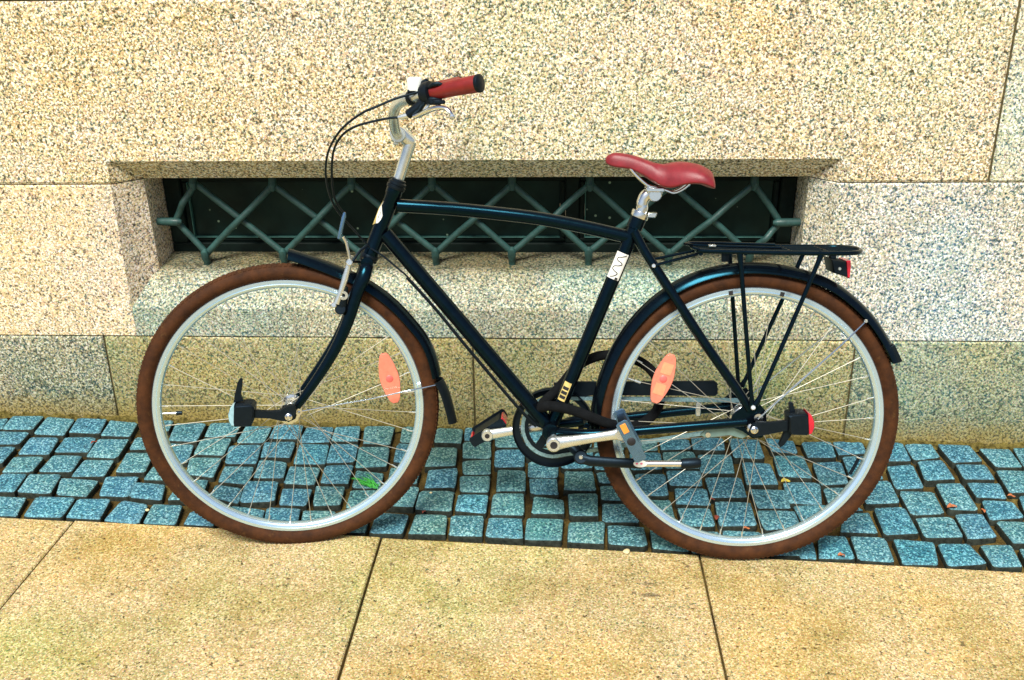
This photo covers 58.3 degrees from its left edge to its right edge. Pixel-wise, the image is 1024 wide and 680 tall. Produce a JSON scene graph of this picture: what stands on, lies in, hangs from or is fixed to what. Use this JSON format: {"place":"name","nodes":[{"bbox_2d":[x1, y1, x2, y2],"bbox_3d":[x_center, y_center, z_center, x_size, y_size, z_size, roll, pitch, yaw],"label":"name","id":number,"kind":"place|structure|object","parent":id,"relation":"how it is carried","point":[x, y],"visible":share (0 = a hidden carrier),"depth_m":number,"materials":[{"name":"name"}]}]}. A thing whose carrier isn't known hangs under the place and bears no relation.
{"place":"outdoors","nodes":[
{"label":"outdoors","id":0,"kind":"place"},
{"bbox_2d":[0,518,1023,679],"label":"pavement","id":1,"kind":"structure","parent":0,"point":[82,600],"depth_m":2.04,"materials":[{"name":"stone"}]},
{"bbox_2d":[136,74,901,558],"bbox_3d":[0.017,-0.083,2.209,1.770,1.150,0.657,0,24,3],"label":"bicycle","id":2,"kind":"object","parent":1,"relation":"on","point":[850,316],"visible":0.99,"depth_m":2.10,"materials":[{"name":"black metal"}]},
{"bbox_2d":[537,350,665,427],"bbox_3d":[0.212,0.129,2.157,0.307,0.173,0.152,0,24,3],"label":"cable lock","id":3,"kind":"object","parent":2,"relation":"attached to","point":[546,402],"visible":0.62,"depth_m":2.16,"materials":[{"name":"black fabric"}]},
{"bbox_2d":[623,549,629,553],"bbox_3d":[0.279,0.515,2.241,0.018,0.007,0.018,0,24,3],"label":"pebble","id":4,"kind":"object","parent":1,"relation":"on","point":[626,551],"visible":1,"depth_m":2.24,"materials":[{"name":"beige stone"}]},
{"bbox_2d":[0,416,1023,572],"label":"cobble strip","id":5,"kind":"object","parent":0,"point":[503,491],"visible":0.84,"depth_m":2.50,"materials":[{"name":"stone"}]},
{"bbox_2d":[354,474,379,488],"bbox_3d":[-0.397,0.388,2.510,0.101,0.013,0.044,21,32,41],"label":"weed","id":6,"kind":"object","parent":5,"relation":"on","point":[371,484],"visible":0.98,"depth_m":2.50,"materials":[{"name":"green plant"}]},
{"bbox_2d":[0,411,1023,452],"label":"moss edge","id":7,"kind":"object","parent":5,"relation":"on","point":[976,446],"visible":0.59,"depth_m":2.81,"materials":[{"name":"green plant"}]},
{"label":"ground","id":8,"kind":"structure","parent":0,"visible":0},
{"bbox_2d":[0,0,1023,444],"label":"stone wall","id":9,"kind":"structure","parent":8,"relation":"on","point":[888,134],"depth_m":2.51,"materials":[{"name":"beige stone"}]},
{"bbox_2d":[156,176,800,265],"bbox_3d":[-0.115,-0.356,2.682,1.947,0.318,0.047,0,24,3],"label":"window grille","id":10,"kind":"object","parent":9,"relation":"attached to","point":[352,184],"depth_m":2.68,"materials":[{"name":"metal"}]},
{"bbox_2d":[162,176,796,251],"bbox_3d":[-0.110,-0.394,2.773,1.882,0.259,0.050,0,24,3],"label":"cellar window","id":11,"kind":"structure","parent":9,"relation":"attached to","point":[279,219],"depth_m":2.77,"materials":[{"name":"glass"}]},
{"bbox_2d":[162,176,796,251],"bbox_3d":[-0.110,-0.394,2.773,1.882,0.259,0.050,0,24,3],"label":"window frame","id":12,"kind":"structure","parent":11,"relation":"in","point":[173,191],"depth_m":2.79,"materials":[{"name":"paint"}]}
]}

